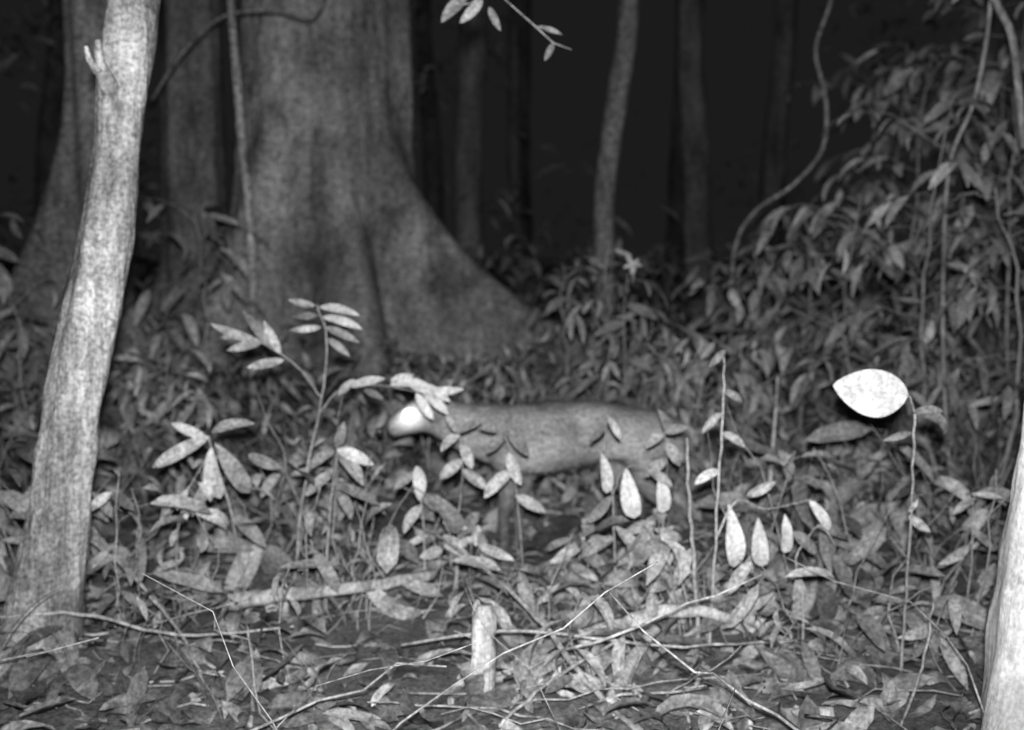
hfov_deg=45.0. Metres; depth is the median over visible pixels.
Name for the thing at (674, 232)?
forest tree
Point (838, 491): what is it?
undergrowth
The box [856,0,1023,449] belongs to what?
shrub
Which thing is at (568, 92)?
sky
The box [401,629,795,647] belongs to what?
fallen branch
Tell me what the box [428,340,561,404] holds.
sapling
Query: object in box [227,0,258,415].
liana
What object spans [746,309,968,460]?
shrub
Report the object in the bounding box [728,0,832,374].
liana
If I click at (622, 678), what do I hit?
fallen branch
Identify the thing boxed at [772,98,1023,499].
shrub
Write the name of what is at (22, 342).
sapling
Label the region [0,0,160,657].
slim tree
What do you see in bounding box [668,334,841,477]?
shrub
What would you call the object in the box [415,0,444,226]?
forest tree
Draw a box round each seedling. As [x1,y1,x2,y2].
[153,419,372,611]
[394,409,690,601]
[582,413,672,611]
[594,259,656,402]
[833,369,947,670]
[939,492,1001,627]
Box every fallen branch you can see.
[0,610,293,636]
[91,538,204,684]
[226,569,436,611]
[246,624,254,727]
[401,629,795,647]
[498,604,690,727]
[574,603,756,649]
[605,623,662,703]
[899,603,933,727]
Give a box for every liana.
[151,0,324,99]
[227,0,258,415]
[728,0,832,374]
[941,0,991,471]
[991,0,1023,148]
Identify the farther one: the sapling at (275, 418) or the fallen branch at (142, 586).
the sapling at (275, 418)
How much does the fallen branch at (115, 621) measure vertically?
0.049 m
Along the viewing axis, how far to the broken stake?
2.74 m
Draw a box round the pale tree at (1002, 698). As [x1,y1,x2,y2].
[981,407,1023,729]
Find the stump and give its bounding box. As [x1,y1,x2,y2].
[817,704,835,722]
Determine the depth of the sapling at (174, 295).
6.14 m
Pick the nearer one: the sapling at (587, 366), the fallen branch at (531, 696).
the fallen branch at (531, 696)
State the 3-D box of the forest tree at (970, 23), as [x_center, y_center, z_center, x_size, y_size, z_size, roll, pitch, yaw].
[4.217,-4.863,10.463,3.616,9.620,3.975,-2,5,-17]
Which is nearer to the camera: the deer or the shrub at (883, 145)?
the deer
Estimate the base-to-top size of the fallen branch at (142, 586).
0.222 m
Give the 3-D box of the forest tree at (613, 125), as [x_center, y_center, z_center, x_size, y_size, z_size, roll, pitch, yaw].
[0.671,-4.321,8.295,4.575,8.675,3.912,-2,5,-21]
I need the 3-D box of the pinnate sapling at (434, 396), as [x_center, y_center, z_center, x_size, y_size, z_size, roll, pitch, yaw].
[-0.509,0.250,3.626,0.735,0.888,0.028,0,5,1]
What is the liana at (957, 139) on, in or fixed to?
on the ground
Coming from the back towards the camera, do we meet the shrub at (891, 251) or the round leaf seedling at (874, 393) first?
the shrub at (891, 251)
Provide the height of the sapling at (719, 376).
0.646 m
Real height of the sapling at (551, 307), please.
0.883 m
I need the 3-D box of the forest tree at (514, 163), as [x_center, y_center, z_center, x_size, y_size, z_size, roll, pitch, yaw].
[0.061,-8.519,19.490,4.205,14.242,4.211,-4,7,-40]
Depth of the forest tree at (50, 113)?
18.79 m
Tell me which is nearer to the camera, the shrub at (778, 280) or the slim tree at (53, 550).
the slim tree at (53, 550)
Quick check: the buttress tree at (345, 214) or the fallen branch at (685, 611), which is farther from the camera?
the buttress tree at (345, 214)
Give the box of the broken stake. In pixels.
[471,599,496,691]
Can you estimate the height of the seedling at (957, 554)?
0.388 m
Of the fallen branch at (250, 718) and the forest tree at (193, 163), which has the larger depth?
the forest tree at (193, 163)
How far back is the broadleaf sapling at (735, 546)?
3.15 m
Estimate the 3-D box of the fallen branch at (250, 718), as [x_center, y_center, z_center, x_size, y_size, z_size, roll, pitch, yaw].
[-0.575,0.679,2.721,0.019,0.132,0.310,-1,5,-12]
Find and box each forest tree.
[0,0,164,397]
[34,0,63,215]
[140,0,227,326]
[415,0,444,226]
[453,0,486,267]
[507,0,525,273]
[510,0,534,263]
[593,0,638,353]
[664,0,684,269]
[678,0,716,320]
[755,0,797,281]
[962,0,1009,349]
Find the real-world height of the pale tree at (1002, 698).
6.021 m
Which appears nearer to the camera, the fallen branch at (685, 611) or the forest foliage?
the fallen branch at (685, 611)
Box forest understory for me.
[0,233,1023,355]
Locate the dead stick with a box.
[766,376,778,517]
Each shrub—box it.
[654,238,852,401]
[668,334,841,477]
[683,206,914,430]
[718,196,955,464]
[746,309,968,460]
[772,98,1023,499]
[778,43,990,361]
[809,53,1023,394]
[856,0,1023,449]
[868,0,1023,380]
[914,186,1023,511]
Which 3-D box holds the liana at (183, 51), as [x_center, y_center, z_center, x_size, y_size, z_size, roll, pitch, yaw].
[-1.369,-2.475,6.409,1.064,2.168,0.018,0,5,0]
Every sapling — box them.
[0,213,51,365]
[0,274,123,489]
[95,345,251,519]
[110,197,299,417]
[211,299,463,581]
[211,316,334,455]
[313,334,485,425]
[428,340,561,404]
[516,264,652,400]
[534,248,680,409]
[566,306,717,410]
[622,340,790,466]
[673,350,853,646]
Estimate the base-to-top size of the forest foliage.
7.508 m
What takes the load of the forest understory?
on the ground
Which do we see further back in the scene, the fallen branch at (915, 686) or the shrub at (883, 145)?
the shrub at (883, 145)
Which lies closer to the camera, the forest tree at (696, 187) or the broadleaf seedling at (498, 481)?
the broadleaf seedling at (498, 481)
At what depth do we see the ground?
3.76 m
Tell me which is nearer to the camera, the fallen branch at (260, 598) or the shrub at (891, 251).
the fallen branch at (260, 598)
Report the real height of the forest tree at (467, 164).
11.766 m
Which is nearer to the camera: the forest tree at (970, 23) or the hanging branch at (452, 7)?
the hanging branch at (452, 7)
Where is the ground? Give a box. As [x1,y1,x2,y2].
[0,257,1023,729]
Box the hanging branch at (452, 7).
[441,0,570,59]
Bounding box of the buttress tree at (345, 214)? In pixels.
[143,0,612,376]
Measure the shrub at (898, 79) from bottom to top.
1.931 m
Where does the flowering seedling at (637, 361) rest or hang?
on the ground
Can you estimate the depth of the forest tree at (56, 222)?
7.18 m
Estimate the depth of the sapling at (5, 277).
6.20 m
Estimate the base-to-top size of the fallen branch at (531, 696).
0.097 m
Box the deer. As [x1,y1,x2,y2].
[375,374,689,550]
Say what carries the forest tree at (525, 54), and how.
on the ground
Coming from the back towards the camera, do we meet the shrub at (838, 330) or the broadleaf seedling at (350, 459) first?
the shrub at (838, 330)
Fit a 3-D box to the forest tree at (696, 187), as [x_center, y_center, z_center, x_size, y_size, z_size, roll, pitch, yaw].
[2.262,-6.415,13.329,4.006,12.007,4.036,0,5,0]
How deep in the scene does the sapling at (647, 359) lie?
5.69 m
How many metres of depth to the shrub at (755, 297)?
6.25 m
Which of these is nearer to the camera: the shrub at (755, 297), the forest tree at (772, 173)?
the shrub at (755, 297)
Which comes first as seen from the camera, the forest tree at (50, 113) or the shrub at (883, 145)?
the shrub at (883, 145)
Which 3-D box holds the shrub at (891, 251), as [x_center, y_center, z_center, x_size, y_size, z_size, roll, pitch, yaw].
[1.585,-0.132,5.487,0.899,1.244,1.098,-3,6,-29]
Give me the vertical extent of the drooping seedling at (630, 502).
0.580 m
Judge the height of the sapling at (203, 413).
0.647 m
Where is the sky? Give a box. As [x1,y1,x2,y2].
[0,0,1023,260]
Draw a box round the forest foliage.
[0,0,1023,345]
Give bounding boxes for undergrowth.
[0,235,1023,717]
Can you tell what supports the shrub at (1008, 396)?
on the ground

